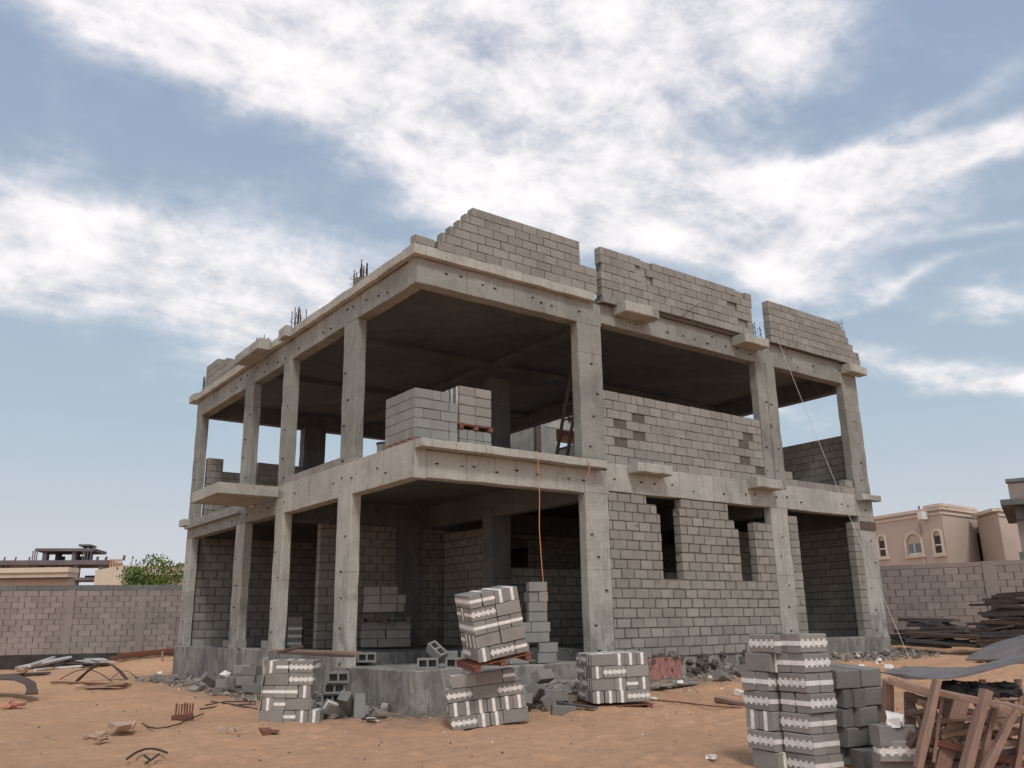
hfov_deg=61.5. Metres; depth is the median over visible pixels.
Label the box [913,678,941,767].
timber
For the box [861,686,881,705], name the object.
concrete block
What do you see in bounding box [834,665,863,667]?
concrete block
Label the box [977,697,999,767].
timber
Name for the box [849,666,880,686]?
concrete block
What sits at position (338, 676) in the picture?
hollow block
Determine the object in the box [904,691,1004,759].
wooden pallet
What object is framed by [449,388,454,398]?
concrete block
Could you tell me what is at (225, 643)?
concrete block
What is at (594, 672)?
concrete block
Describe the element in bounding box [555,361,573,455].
ladder
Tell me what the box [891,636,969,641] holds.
plank
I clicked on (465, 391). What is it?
concrete block
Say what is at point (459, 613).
concrete block
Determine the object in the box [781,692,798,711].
concrete block
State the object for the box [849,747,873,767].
concrete block
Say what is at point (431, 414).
concrete block
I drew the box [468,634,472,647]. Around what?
concrete block
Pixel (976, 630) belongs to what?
plank
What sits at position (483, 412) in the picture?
concrete block
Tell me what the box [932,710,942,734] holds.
timber
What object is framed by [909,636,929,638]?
plank
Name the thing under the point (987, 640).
plank
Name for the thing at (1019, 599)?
plank
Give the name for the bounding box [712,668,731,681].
concrete block
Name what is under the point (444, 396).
concrete block
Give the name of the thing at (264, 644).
concrete block
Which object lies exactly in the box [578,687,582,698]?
concrete block
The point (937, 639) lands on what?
plank
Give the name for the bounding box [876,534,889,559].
window
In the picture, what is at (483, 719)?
concrete block
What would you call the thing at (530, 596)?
concrete block
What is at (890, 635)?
plank
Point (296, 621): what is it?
concrete block
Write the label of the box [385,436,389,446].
concrete block
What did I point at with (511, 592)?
concrete block
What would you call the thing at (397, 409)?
concrete block
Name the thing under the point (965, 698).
timber
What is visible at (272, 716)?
concrete block
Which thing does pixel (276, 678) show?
concrete block
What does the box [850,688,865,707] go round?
concrete block
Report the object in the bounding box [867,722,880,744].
concrete block
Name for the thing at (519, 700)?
concrete block
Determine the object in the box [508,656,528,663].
concrete block
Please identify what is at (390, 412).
concrete block
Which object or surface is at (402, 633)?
concrete block
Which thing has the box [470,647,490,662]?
concrete block
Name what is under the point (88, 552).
frame building
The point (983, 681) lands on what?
timber
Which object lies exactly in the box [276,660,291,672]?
concrete block
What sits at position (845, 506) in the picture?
rope
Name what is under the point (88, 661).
board
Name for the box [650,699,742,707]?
stick
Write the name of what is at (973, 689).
rubbish bag
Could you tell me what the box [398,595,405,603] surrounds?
concrete block
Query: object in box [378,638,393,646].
concrete block
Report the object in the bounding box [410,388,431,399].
concrete block
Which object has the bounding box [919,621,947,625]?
plank
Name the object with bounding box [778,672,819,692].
concrete block
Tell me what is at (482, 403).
concrete block
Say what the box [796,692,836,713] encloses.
concrete block
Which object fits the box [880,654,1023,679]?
grey sheet
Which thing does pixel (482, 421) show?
concrete block
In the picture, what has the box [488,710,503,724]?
concrete block
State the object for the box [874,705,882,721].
concrete block
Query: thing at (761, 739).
concrete block
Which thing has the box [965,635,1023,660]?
plywood sheet
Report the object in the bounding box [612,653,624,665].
concrete block
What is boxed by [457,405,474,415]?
concrete block
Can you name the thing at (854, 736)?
concrete block
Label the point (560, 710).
concrete block
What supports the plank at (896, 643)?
on the plank at (921, 645)
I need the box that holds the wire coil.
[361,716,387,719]
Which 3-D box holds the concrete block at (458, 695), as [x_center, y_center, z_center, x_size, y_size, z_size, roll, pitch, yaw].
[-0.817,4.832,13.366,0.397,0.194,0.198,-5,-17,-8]
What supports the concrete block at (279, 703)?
on the concrete block at (272, 716)
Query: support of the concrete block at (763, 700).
on the concrete block at (769, 720)
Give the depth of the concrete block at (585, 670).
14.99 m
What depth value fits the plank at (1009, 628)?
21.63 m
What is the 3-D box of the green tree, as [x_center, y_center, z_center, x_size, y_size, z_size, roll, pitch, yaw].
[-15.397,9.429,36.472,2.950,4.507,2.559,-12,-19,34]
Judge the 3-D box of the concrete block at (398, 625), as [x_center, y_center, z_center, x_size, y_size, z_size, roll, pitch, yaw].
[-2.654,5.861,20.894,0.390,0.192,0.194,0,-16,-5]
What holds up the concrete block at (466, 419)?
on the wooden pallet at (472, 427)
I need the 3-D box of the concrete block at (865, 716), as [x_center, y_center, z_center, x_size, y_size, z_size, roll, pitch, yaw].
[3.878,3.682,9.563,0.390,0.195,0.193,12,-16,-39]
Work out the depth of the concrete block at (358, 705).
14.82 m
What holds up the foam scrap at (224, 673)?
on the ground
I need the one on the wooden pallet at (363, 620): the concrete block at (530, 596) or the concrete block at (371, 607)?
the concrete block at (371, 607)
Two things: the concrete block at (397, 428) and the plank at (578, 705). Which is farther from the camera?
the concrete block at (397, 428)
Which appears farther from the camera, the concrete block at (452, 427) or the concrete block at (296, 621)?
the concrete block at (296, 621)
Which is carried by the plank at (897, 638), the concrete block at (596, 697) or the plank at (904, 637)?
the plank at (904, 637)
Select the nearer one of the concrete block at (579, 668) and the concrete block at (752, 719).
the concrete block at (752, 719)
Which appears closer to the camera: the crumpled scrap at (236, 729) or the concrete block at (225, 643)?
the crumpled scrap at (236, 729)
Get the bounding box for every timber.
[881,678,893,722]
[887,677,939,699]
[905,708,924,714]
[906,720,936,747]
[908,704,921,725]
[908,731,1023,767]
[912,694,927,700]
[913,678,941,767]
[917,699,926,707]
[926,752,936,757]
[931,721,970,739]
[932,697,943,762]
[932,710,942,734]
[934,699,968,767]
[935,715,972,725]
[939,689,1023,713]
[939,726,961,744]
[940,723,999,739]
[958,688,993,767]
[959,738,1016,745]
[967,710,1018,730]
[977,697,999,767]
[978,679,986,683]
[979,708,1019,767]
[996,729,1018,736]
[999,704,1011,715]
[1000,748,1023,755]
[1012,703,1023,767]
[1014,679,1023,705]
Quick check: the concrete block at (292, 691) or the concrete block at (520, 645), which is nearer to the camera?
the concrete block at (520, 645)
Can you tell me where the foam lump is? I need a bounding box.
[885,710,903,727]
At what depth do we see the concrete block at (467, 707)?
13.23 m
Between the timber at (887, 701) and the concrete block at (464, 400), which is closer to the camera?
the timber at (887, 701)
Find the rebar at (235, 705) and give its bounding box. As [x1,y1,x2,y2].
[211,701,257,709]
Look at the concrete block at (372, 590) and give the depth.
20.79 m
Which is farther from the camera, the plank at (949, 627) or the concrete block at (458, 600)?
the plank at (949, 627)
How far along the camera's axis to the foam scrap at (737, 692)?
15.86 m
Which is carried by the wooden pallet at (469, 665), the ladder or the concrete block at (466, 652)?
the concrete block at (466, 652)
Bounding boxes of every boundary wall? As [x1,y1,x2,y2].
[0,585,312,669]
[826,560,1023,641]
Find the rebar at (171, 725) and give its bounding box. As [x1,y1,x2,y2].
[141,713,203,728]
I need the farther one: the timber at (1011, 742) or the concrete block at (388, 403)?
the concrete block at (388, 403)
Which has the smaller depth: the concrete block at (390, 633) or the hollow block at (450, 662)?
the hollow block at (450, 662)
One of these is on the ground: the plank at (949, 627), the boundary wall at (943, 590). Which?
the boundary wall at (943, 590)
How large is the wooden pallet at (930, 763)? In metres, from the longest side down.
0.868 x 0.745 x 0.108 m
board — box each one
[62,662,106,664]
[75,660,113,662]
[84,658,107,660]
[109,651,173,658]
[117,648,173,655]
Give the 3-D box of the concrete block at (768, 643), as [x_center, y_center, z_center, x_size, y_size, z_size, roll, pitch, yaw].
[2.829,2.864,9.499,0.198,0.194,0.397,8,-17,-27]
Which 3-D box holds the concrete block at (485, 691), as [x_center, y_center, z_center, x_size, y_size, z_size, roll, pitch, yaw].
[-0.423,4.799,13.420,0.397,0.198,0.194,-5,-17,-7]
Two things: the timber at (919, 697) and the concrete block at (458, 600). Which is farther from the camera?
the concrete block at (458, 600)
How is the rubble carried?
on the ground
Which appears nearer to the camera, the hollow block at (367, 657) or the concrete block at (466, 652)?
the concrete block at (466, 652)
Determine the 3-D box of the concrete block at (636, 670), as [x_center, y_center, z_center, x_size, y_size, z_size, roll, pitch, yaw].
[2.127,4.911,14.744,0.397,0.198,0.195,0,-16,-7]
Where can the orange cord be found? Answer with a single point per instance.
(540, 540)
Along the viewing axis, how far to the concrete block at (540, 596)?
17.66 m
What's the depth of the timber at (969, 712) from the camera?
8.26 m
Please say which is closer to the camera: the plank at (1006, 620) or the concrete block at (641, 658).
the concrete block at (641, 658)
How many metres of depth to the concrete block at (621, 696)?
14.50 m
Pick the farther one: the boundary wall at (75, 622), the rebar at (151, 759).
the boundary wall at (75, 622)
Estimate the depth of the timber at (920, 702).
8.55 m
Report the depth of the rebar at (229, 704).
16.41 m
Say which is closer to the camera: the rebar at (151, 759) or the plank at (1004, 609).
the rebar at (151, 759)
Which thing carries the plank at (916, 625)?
on the plank
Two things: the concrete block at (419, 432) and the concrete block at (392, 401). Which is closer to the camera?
the concrete block at (419, 432)
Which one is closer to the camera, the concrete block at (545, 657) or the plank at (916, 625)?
the concrete block at (545, 657)
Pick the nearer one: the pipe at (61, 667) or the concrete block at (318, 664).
the concrete block at (318, 664)
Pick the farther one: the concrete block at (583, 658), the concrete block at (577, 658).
the concrete block at (577, 658)
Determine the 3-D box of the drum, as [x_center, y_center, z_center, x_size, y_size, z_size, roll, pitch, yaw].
[-2.706,1.424,18.314,0.374,0.330,0.380,10,-19,-35]
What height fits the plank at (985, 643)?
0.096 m
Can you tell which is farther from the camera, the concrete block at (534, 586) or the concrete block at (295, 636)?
the concrete block at (295, 636)
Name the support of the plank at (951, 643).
on the plank
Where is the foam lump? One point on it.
(894, 720)
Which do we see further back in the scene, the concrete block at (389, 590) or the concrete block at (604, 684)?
the concrete block at (389, 590)
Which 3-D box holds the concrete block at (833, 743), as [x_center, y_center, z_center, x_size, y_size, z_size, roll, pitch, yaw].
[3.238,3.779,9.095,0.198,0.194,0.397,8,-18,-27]
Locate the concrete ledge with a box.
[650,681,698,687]
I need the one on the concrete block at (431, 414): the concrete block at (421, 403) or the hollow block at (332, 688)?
the concrete block at (421, 403)
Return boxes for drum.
[376,442,384,451]
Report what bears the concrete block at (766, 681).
on the concrete block at (763, 700)
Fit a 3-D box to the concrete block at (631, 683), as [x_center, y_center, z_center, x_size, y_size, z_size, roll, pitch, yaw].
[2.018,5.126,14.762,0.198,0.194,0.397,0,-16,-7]
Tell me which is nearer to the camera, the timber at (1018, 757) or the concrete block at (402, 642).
the timber at (1018, 757)
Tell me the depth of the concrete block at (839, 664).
10.11 m
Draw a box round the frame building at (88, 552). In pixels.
[0,544,125,584]
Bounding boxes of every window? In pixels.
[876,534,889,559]
[904,531,925,558]
[931,529,946,556]
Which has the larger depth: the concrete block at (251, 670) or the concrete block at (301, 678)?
the concrete block at (251, 670)
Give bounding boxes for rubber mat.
[0,674,37,694]
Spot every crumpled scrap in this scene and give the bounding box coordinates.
[0,700,26,708]
[15,666,27,672]
[82,734,91,739]
[89,731,109,741]
[108,720,136,730]
[217,726,228,732]
[229,727,241,731]
[259,727,279,735]
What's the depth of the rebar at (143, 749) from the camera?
10.86 m
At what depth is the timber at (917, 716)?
8.43 m
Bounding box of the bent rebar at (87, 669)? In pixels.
[60,669,112,682]
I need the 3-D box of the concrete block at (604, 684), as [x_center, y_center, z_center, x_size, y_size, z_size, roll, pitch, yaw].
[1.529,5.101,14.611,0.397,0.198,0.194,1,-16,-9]
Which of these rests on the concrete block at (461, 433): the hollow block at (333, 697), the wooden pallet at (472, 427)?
the wooden pallet at (472, 427)
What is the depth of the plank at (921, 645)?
23.65 m
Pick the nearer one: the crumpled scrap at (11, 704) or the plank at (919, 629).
the crumpled scrap at (11, 704)
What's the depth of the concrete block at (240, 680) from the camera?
18.92 m
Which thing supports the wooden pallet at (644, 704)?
on the ground
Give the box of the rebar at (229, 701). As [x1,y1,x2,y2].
[204,701,255,705]
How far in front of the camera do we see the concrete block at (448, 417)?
17.26 m
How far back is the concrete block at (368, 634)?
20.70 m
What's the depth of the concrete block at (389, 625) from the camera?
20.80 m
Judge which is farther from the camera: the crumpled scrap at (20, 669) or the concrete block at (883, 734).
the crumpled scrap at (20, 669)
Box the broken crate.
[171,703,193,720]
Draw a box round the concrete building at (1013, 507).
[1000,477,1023,559]
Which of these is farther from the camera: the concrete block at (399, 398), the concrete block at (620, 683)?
the concrete block at (399, 398)
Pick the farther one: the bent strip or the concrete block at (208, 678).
the bent strip
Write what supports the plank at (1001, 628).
on the plank at (1009, 628)
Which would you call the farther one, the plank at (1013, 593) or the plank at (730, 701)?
the plank at (1013, 593)
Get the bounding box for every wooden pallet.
[359,617,412,622]
[383,437,419,450]
[455,651,531,672]
[457,423,493,432]
[575,701,653,707]
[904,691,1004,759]
[926,731,1022,767]
[937,697,1020,765]
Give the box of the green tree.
[116,553,183,590]
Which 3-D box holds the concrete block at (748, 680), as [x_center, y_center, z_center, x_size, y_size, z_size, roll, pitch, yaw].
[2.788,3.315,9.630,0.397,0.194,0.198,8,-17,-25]
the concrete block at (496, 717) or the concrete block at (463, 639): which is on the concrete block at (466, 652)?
the concrete block at (463, 639)
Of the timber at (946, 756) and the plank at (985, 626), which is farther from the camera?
the plank at (985, 626)
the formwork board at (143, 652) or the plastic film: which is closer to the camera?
the plastic film
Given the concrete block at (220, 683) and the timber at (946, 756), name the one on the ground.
the timber at (946, 756)
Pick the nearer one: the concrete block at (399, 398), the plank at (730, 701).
the plank at (730, 701)
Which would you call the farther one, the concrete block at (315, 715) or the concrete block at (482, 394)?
the concrete block at (482, 394)
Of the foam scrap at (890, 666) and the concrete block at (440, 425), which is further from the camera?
the foam scrap at (890, 666)
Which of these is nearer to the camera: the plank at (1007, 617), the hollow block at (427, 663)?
the hollow block at (427, 663)
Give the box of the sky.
[0,0,1023,584]
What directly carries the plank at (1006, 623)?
on the plank at (985, 626)
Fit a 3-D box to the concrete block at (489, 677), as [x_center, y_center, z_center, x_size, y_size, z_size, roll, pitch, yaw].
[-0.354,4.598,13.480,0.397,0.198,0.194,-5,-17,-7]
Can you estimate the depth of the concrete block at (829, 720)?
8.99 m
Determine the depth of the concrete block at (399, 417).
17.27 m
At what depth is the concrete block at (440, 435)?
17.05 m
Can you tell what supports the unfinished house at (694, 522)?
on the ground
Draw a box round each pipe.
[20,653,85,667]
[28,656,55,666]
[34,665,82,670]
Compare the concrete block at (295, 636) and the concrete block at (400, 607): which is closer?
the concrete block at (400, 607)
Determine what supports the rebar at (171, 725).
on the ground
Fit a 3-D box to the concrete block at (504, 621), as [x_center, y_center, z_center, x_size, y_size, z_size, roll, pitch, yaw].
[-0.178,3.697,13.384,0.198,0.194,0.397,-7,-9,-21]
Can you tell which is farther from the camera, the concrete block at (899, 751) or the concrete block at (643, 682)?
the concrete block at (643, 682)
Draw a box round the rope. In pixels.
[777,338,909,658]
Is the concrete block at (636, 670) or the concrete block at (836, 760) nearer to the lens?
the concrete block at (836, 760)
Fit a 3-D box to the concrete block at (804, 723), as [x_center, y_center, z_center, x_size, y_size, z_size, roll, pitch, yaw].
[3.053,3.567,9.072,0.198,0.194,0.397,8,-18,-29]
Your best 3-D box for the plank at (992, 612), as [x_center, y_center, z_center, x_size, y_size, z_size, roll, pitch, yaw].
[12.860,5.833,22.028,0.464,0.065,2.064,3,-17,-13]
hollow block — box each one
[321,694,338,704]
[323,682,346,693]
[327,671,350,682]
[357,652,377,661]
[417,658,438,668]
[426,640,447,662]
[445,657,464,667]
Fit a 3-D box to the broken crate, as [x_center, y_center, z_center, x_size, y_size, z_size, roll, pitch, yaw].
[-5.605,5.581,14.683,0.330,0.286,0.211,10,-19,-35]
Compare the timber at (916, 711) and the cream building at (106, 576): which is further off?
the cream building at (106, 576)
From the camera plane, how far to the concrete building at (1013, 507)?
34.17 m
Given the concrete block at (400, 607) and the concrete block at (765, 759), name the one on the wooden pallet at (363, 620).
the concrete block at (400, 607)
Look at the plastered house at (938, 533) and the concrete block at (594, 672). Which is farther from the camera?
the plastered house at (938, 533)
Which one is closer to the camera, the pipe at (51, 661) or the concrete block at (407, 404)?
the concrete block at (407, 404)
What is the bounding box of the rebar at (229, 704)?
[199,703,255,709]
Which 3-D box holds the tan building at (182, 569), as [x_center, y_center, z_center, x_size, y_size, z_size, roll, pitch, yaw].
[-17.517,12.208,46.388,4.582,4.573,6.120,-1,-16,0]
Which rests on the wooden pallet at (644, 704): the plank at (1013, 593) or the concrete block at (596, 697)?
the concrete block at (596, 697)
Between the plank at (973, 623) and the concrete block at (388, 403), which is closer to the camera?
the concrete block at (388, 403)
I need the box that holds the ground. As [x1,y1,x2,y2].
[0,645,1023,767]
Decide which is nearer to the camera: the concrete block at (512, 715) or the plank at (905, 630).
the concrete block at (512, 715)
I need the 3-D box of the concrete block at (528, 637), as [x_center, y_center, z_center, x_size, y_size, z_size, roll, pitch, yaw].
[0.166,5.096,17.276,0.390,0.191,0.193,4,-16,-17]
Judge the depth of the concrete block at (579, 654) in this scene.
15.45 m
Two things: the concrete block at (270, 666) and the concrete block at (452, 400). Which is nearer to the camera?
the concrete block at (270, 666)
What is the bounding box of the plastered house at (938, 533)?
[874,503,1021,567]
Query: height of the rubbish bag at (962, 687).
0.165 m
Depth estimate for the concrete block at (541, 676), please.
15.51 m
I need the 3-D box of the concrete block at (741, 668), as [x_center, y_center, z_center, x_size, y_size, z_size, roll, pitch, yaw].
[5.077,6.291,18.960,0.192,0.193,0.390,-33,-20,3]
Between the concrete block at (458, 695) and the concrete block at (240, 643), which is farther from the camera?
the concrete block at (240, 643)
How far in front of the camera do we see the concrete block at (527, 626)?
17.29 m
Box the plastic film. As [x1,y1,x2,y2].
[258,656,268,720]
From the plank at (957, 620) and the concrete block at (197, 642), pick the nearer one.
the plank at (957, 620)
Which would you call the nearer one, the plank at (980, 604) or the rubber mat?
the rubber mat
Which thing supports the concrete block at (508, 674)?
on the concrete block at (510, 688)
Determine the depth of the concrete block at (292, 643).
23.59 m
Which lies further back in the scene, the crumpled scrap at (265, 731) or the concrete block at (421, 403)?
the concrete block at (421, 403)
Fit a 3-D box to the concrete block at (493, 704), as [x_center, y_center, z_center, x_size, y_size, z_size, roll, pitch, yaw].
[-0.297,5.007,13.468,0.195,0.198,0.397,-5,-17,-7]
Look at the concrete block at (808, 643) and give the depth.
9.17 m
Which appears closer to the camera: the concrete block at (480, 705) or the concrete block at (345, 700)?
the concrete block at (480, 705)
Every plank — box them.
[13,672,50,674]
[50,681,131,685]
[76,683,126,688]
[272,649,360,653]
[277,645,303,652]
[281,652,354,656]
[556,701,597,708]
[714,697,744,706]
[889,634,906,636]
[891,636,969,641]
[891,640,952,644]
[894,629,931,632]
[897,618,955,620]
[899,636,938,638]
[903,632,980,638]
[905,619,960,621]
[905,638,979,647]
[905,643,951,648]
[907,622,949,626]
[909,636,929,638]
[918,628,962,633]
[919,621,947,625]
[920,626,968,628]
[923,637,953,640]
[932,629,969,633]
[954,627,1000,632]
[966,622,999,624]
[969,603,990,605]
[976,625,1023,627]
[976,638,1008,641]
[976,642,994,644]
[977,610,1023,613]
[979,634,1023,637]
[980,618,1023,623]
[980,631,1023,634]
[981,612,1023,616]
[982,598,1004,600]
[984,601,1023,605]
[984,621,1023,625]
[985,600,1019,603]
[986,627,1023,629]
[987,625,1014,630]
[990,608,1023,609]
[991,594,1023,597]
[991,597,1023,600]
[991,605,1023,608]
[995,616,1023,618]
[996,591,1023,594]
[1001,630,1015,633]
[1015,597,1023,601]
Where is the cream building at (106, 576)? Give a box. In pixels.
[94,565,142,590]
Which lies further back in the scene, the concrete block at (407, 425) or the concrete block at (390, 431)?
the concrete block at (390, 431)
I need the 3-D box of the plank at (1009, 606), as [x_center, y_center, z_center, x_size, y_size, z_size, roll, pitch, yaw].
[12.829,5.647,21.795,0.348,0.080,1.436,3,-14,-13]
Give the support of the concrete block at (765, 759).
on the ground
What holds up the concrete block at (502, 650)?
on the wooden pallet at (469, 665)
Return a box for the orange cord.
[535,451,545,625]
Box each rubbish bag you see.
[941,679,969,693]
[966,681,1000,697]
[994,681,1023,697]
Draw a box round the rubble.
[25,646,1016,767]
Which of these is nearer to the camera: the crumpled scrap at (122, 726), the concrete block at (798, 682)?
the concrete block at (798, 682)
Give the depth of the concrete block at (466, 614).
13.33 m
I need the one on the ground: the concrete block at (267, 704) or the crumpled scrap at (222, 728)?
the crumpled scrap at (222, 728)
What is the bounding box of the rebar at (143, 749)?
[126,747,167,759]
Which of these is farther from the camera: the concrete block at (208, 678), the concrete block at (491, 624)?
the concrete block at (208, 678)
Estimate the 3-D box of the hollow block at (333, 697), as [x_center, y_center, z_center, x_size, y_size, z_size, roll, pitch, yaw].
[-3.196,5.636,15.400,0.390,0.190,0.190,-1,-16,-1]
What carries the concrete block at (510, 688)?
on the concrete block at (493, 704)
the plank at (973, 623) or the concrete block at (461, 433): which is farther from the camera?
the plank at (973, 623)
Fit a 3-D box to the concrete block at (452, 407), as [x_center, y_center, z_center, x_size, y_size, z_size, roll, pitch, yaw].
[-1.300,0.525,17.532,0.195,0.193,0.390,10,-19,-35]
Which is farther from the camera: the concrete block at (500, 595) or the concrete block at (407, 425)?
the concrete block at (407, 425)
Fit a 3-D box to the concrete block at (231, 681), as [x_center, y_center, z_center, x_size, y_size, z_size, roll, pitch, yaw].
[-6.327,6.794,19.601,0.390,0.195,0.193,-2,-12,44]
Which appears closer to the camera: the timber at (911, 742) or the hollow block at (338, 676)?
the timber at (911, 742)
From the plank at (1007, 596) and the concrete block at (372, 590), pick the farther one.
the plank at (1007, 596)
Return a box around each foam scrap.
[219,670,230,677]
[705,754,716,758]
[734,689,743,695]
[884,664,893,668]
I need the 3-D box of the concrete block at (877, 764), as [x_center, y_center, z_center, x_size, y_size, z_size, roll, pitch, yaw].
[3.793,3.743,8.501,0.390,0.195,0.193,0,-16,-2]
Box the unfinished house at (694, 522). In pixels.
[172,208,890,715]
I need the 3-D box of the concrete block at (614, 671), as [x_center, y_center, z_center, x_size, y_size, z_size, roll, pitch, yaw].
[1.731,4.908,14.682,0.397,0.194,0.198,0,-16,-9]
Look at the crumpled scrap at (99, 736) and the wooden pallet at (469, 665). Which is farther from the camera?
the wooden pallet at (469, 665)
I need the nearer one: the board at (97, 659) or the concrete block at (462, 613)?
the concrete block at (462, 613)
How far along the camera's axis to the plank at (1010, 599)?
22.19 m
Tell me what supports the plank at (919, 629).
on the plank at (952, 635)
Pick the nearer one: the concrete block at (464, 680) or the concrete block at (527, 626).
the concrete block at (464, 680)
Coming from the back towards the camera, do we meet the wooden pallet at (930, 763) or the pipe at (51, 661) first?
the pipe at (51, 661)
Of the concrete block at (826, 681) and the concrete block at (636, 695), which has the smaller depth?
the concrete block at (826, 681)
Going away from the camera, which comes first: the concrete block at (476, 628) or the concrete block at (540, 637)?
the concrete block at (476, 628)
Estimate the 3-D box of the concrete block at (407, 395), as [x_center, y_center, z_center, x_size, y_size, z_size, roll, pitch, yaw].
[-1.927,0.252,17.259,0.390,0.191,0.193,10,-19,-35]
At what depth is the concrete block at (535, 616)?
17.53 m
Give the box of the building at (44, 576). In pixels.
[0,567,79,584]
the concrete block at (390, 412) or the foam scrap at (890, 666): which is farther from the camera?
the foam scrap at (890, 666)
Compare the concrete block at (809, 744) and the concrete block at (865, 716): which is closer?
the concrete block at (809, 744)
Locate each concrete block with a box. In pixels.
[193,639,203,645]
[201,671,218,687]
[215,679,230,687]
[223,640,228,647]
[226,676,241,688]
[233,665,252,673]
[236,640,246,647]
[236,676,255,685]
[241,666,261,675]
[242,682,260,693]
[259,710,284,722]
[261,641,267,648]
[261,698,273,710]
[262,685,275,697]
[265,660,280,672]
[265,673,289,684]
[273,698,285,709]
[274,685,287,697]
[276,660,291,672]
[283,710,296,721]
[285,697,311,709]
[286,685,299,697]
[287,632,302,639]
[287,640,302,646]
[288,617,303,624]
[288,625,303,631]
[289,661,314,672]
[289,673,314,684]
[292,660,316,671]
[295,710,308,722]
[298,685,313,697]
[308,708,323,722]
[309,659,320,671]
[321,698,344,718]
[337,690,352,714]
[353,693,364,717]
[360,630,377,638]
[361,622,377,629]
[361,639,377,646]
[363,604,379,611]
[364,587,380,594]
[364,595,380,603]
[377,630,386,637]
[378,621,394,629]
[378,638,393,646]
[380,604,395,611]
[381,587,397,594]
[381,595,397,603]
[385,417,389,427]
[385,425,394,436]
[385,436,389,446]
[386,398,390,408]
[386,406,395,417]
[386,630,393,637]
[390,415,394,425]
[390,434,394,443]
[391,396,394,406]
[394,431,404,443]
[394,621,410,629]
[394,630,410,637]
[394,638,410,646]
[395,392,404,404]
[395,404,400,414]
[395,411,404,423]
[395,423,399,433]
[396,603,404,611]
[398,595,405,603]
[400,402,405,412]
[400,421,404,431]
[404,407,422,419]
[404,419,410,429]
[404,429,409,439]
[405,390,409,400]
[405,400,410,410]
[409,427,431,438]
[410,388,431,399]
[410,397,431,409]
[410,417,431,428]
[423,409,439,420]
[431,400,448,411]
[432,390,440,400]
[432,420,448,431]
[432,430,448,440]
[439,411,456,422]
[440,392,448,401]
[444,651,457,661]
[446,687,472,703]
[448,422,456,432]
[448,702,461,716]
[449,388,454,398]
[449,397,454,402]
[449,403,456,412]
[449,432,456,441]
[451,673,477,688]
[451,714,477,730]
[454,386,474,396]
[454,593,470,606]
[455,395,474,406]
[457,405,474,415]
[457,414,474,424]
[457,429,466,438]
[457,439,466,442]
[457,607,461,619]
[458,620,466,632]
[460,607,464,620]
[461,593,481,608]
[461,632,465,645]
[461,700,474,714]
[463,645,471,659]
[464,608,468,620]
[464,633,468,646]
[466,620,486,635]
[467,430,474,439]
[467,604,496,621]
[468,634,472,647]
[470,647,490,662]
[471,631,500,648]
[472,683,497,699]
[473,699,487,713]
[475,388,490,399]
[475,398,490,408]
[475,407,490,418]
[475,416,490,427]
[475,431,482,440]
[475,591,494,605]
[476,669,502,685]
[476,712,489,726]
[483,432,490,442]
[484,617,498,632]
[486,588,506,602]
[486,697,500,711]
[487,641,515,659]
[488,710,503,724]
[494,599,520,616]
[495,615,510,629]
[497,680,522,696]
[498,625,525,642]
[499,586,518,600]
[499,695,513,709]
[501,668,515,681]
[502,707,528,723]
[508,612,522,626]
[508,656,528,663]
[512,694,525,707]
[514,638,527,653]
[523,622,530,631]
[523,692,532,711]
[524,592,537,601]
[525,633,530,642]
[526,582,546,591]
[526,602,546,611]
[526,612,546,621]
[527,682,547,698]
[530,669,554,683]
[531,622,549,631]
[531,632,549,642]
[535,653,556,662]
[537,642,557,652]
[538,592,547,601]
[541,692,556,711]
[543,689,567,700]
[550,704,575,715]
[576,652,587,663]
[577,664,581,675]
[578,652,600,664]
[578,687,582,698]
[581,653,595,664]
[582,677,587,689]
[584,665,586,676]
[586,653,607,665]
[587,666,602,678]
[587,678,590,689]
[587,690,603,703]
[588,653,613,666]
[589,678,614,690]
[602,665,625,677]
[603,690,615,702]
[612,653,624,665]
[614,677,625,689]
[615,690,627,702]
[623,652,635,664]
[624,677,637,689]
[625,664,648,676]
[626,689,650,701]
[632,652,647,664]
[637,676,649,688]
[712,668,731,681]
[736,663,747,675]
[741,671,760,689]
[744,690,781,710]
[745,652,776,671]
[746,709,763,728]
[747,728,784,751]
[749,634,784,652]
[752,748,788,767]
[755,672,778,691]
[759,711,783,730]
[774,633,809,652]
[776,653,790,671]
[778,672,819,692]
[780,711,823,734]
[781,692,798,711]
[783,731,826,755]
[786,633,827,652]
[787,752,829,767]
[790,653,830,672]
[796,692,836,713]
[816,672,833,692]
[821,712,836,732]
[821,733,839,753]
[827,753,843,767]
[830,662,848,665]
[830,668,860,688]
[833,688,851,707]
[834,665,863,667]
[834,707,853,727]
[834,726,867,747]
[839,745,865,765]
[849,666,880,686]
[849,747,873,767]
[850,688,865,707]
[851,705,877,726]
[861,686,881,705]
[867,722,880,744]
[869,723,916,746]
[871,751,915,767]
[873,740,915,761]
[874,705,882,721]
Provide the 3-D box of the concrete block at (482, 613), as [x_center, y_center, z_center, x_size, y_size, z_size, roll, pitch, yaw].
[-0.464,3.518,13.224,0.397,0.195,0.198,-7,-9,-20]
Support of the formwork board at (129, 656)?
on the formwork board
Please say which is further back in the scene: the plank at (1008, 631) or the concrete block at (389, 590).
the plank at (1008, 631)
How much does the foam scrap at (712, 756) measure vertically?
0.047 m
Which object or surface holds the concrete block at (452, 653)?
on the unfinished house at (694, 522)
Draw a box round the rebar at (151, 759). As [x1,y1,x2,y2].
[144,753,159,764]

